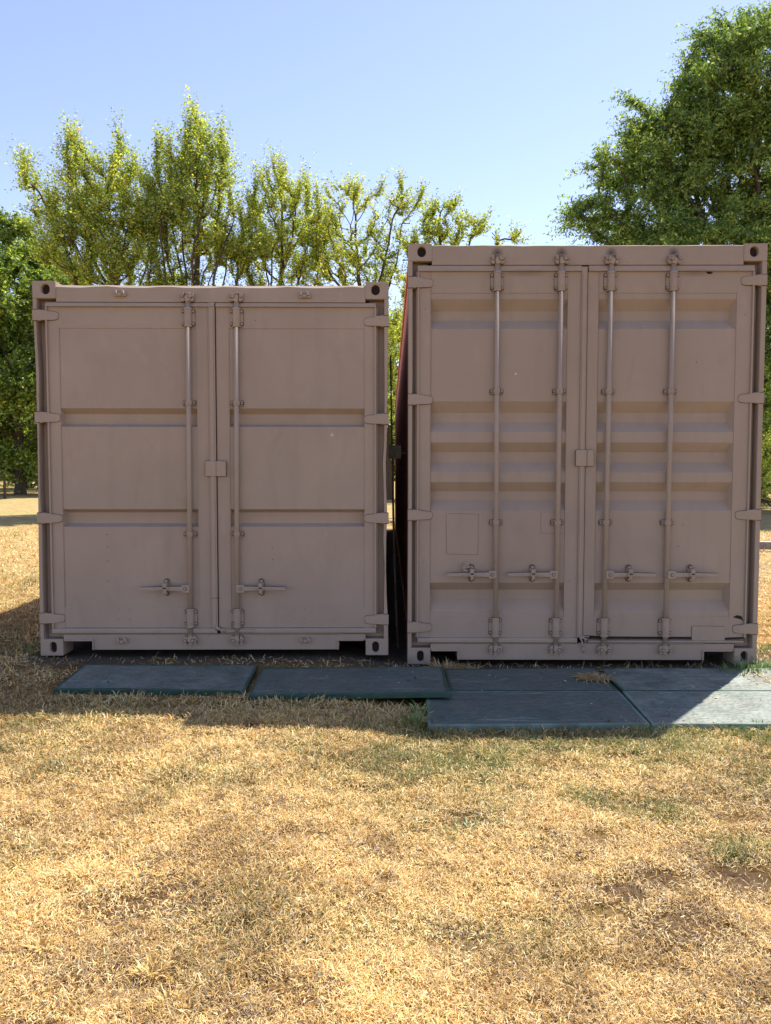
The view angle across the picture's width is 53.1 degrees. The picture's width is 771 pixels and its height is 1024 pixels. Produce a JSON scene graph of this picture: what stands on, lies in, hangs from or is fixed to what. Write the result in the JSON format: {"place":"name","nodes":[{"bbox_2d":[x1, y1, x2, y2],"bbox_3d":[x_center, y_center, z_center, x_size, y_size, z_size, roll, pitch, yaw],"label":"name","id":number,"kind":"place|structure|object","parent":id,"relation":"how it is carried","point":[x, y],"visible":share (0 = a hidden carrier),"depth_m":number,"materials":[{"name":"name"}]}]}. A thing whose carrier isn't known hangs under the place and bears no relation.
{"place":"outdoors","nodes":[
{"label":"outdoors","id":0,"kind":"place"},
{"bbox_2d":[0,480,770,1023],"bbox_3d":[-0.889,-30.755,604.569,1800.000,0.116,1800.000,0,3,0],"label":"ground","id":1,"kind":"structure","parent":0,"point":[16,510],"depth_m":2.75,"materials":[{"name":"beige plant"}]},
{"bbox_2d":[0,468,11,498],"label":"sapling","id":2,"kind":"object","parent":1,"relation":"on","point":[4,483],"visible":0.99,"depth_m":36.27,"materials":[{"name":"green plant"}]},
{"bbox_2d":[0,277,37,490],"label":"background tree","id":3,"kind":"object","parent":1,"relation":"on","point":[12,323],"visible":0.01,"depth_m":49.51,"materials":[{"name":"green plant"}]},
{"bbox_2d":[0,475,37,489],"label":"bush","id":4,"kind":"object","parent":1,"relation":"on","point":[13,482],"visible":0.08,"depth_m":56.18,"materials":[{"name":"green plant"}]},
{"bbox_2d":[0,204,102,494],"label":"shade tree","id":5,"kind":"object","parent":1,"relation":"on","point":[18,443],"visible":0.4,"depth_m":39.97,"materials":[{"name":"green plant"}]},
{"bbox_2d":[1,105,209,285],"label":"elm tree","id":6,"kind":"object","parent":1,"relation":"on","point":[86,221],"visible":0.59,"depth_m":23.32,"materials":[{"name":"green plant"}]},
{"bbox_2d":[54,664,257,695],"bbox_3d":[-1.406,1.038,4.802,1.173,0.032,0.615,0,3,0],"label":"rubber mat","id":7,"kind":"object","parent":1,"relation":"on","point":[210,679],"visible":0.98,"depth_m":4.74,"materials":[{"name":"grey rubber"}]},
{"bbox_2d":[120,78,282,285],"bbox_3d":[-5.893,-6.499,24.092,4.678,13.228,4.800,3,4,41],"label":"elm tree","id":8,"kind":"object","parent":1,"relation":"on","point":[180,193],"visible":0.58,"depth_m":23.40,"materials":[{"name":"green plant"}]},
{"bbox_2d":[32,281,388,655],"bbox_3d":[-1.253,-0.607,11.413,2.441,2.591,12.240,0,3,-1],"label":"shipping container","id":9,"kind":"object","parent":1,"relation":"on","point":[211,467],"visible":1,"depth_m":5.37,"materials":[{"name":"beige metal"}]},
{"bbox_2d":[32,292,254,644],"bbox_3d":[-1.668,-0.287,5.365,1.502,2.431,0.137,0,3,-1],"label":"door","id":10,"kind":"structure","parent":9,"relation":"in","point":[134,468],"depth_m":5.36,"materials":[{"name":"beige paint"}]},
{"bbox_2d":[215,292,388,644],"bbox_3d":[-0.574,-0.287,5.375,1.192,2.431,0.137,0,3,-1],"label":"door","id":11,"kind":"structure","parent":9,"relation":"in","point":[298,418],"depth_m":5.38,"materials":[{"name":"beige paint"}]},
{"bbox_2d":[389,355,405,648],"bbox_3d":[0.087,-0.065,5.667,0.129,2.151,0.096,0,3,0],"label":"cable box","id":12,"kind":"object","parent":9,"relation":"attached to","point":[395,452],"visible":1,"depth_m":5.65,"materials":[{"name":"green paint"}]},
{"bbox_2d":[218,138,350,285],"bbox_3d":[-3.427,-5.956,24.995,4.252,12.049,3.878,-2,4,-33],"label":"elm tree","id":13,"kind":"object","parent":1,"relation":"on","point":[283,186],"visible":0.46,"depth_m":24.47,"materials":[{"name":"green plant"}]},
{"bbox_2d":[248,667,450,699],"bbox_3d":[-0.215,1.041,4.724,1.185,0.032,0.645,0,3,0],"label":"rubber mat","id":14,"kind":"object","parent":1,"relation":"on","point":[356,682],"visible":1,"depth_m":4.66,"materials":[{"name":"grey rubber"}]},
{"bbox_2d":[295,163,432,422],"bbox_3d":[-0.693,-5.292,24.227,3.894,10.800,3.610,2,4,36],"label":"elm tree","id":15,"kind":"object","parent":1,"relation":"on","point":[318,240],"visible":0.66,"depth_m":23.64,"materials":[{"name":"green plant"}]},
{"bbox_2d":[13,411,770,480],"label":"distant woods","id":16,"kind":"object","parent":1,"relation":"on","point":[394,443],"visible":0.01,"depth_m":104.70,"materials":[{"name":"green plant"}]},
{"bbox_2d":[386,300,402,499],"bbox_3d":[0.041,-5.080,35.249,8.289,9.208,7.840,1,3,13],"label":"background tree","id":17,"kind":"object","parent":1,"relation":"on","point":[389,478],"visible":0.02,"depth_m":35.19,"materials":[{"name":"green plant"}]},
{"bbox_2d":[385,186,534,316],"bbox_3d":[2.150,-4.756,23.294,4.513,9.832,2.749,-1,3,-16],"label":"elm tree","id":18,"kind":"object","parent":1,"relation":"on","point":[437,232],"visible":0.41,"depth_m":22.75,"materials":[{"name":"green plant"}]},
{"bbox_2d":[444,668,618,690],"bbox_3d":[0.902,1.082,4.932,1.030,0.038,0.537,0,3,0],"label":"rubber mat","id":19,"kind":"object","parent":1,"relation":"on","point":[529,679],"visible":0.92,"depth_m":4.90,"materials":[{"name":"grey rubber"}]},
{"bbox_2d":[426,691,649,731],"bbox_3d":[0.813,1.111,4.330,1.189,0.039,0.623,0,3,0],"label":"rubber mat","id":20,"kind":"object","parent":1,"relation":"on","point":[500,710],"visible":0.92,"depth_m":4.26,"materials":[{"name":"grey rubber"}]},
{"bbox_2d":[395,243,767,664],"bbox_3d":[1.403,-0.699,11.378,2.441,2.896,12.240,0,3,0],"label":"shipping container","id":21,"kind":"object","parent":1,"relation":"on","point":[578,433],"visible":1,"depth_m":5.34,"materials":[{"name":"beige metal"}]},
{"bbox_2d":[407,254,593,654],"bbox_3d":[0.794,-0.379,5.337,1.280,2.737,0.137,0,3,0],"label":"door","id":22,"kind":"structure","parent":21,"relation":"in","point":[502,456],"depth_m":5.35,"materials":[{"name":"beige paint"}]},
{"bbox_2d":[583,254,767,654],"bbox_3d":[1.988,-0.377,5.332,1.213,2.737,0.137,0,3,0],"label":"door","id":23,"kind":"structure","parent":21,"relation":"in","point":[670,397],"depth_m":5.34,"materials":[{"name":"beige paint"}]},
{"bbox_2d":[543,0,770,433],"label":"pecan tree","id":24,"kind":"object","parent":1,"relation":"on","point":[703,132],"visible":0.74,"depth_m":24.53,"materials":[{"name":"green plant"}]},
{"bbox_2d":[599,668,770,693],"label":"rubber mat","id":25,"kind":"object","parent":1,"relation":"on","point":[668,679],"visible":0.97,"depth_m":4.92,"materials":[{"name":"grey rubber"}]},
{"bbox_2d":[622,691,770,730],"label":"rubber mat","id":26,"kind":"object","parent":1,"relation":"on","point":[725,708],"visible":0.98,"depth_m":4.32,"materials":[{"name":"grey rubber"}]},
{"bbox_2d":[79,665,770,721],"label":"leaf litter","id":27,"kind":"object","parent":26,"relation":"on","point":[518,692],"visible":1,"depth_m":4.65,"materials":[{"name":"brown plant"}]},
{"bbox_2d":[760,541,770,549],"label":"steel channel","id":28,"kind":"object","parent":1,"relation":"on","point":[765,544],"depth_m":12.95,"materials":[{"name":"metal"}]},
{"bbox_2d":[761,426,770,507],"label":"bush","id":29,"kind":"object","parent":1,"relation":"on","point":[766,457],"visible":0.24,"depth_m":26.74,"materials":[{"name":"green plant"}]},
{"bbox_2d":[761,477,770,506],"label":"bush","id":30,"kind":"object","parent":1,"relation":"on","point":[764,485],"visible":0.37,"depth_m":24.67,"materials":[{"name":"green plant"}]},
{"bbox_2d":[761,344,770,472],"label":"background tree","id":31,"kind":"object","parent":1,"relation":"on","point":[765,424],"visible":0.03,"depth_m":34.15,"materials":[{"name":"green plant"}]},
{"bbox_2d":[0,0,770,364],"label":"sky","id":32,"kind":"structure","parent":0,"point":[494,100],"materials":[{"name":"blue"}]}
]}

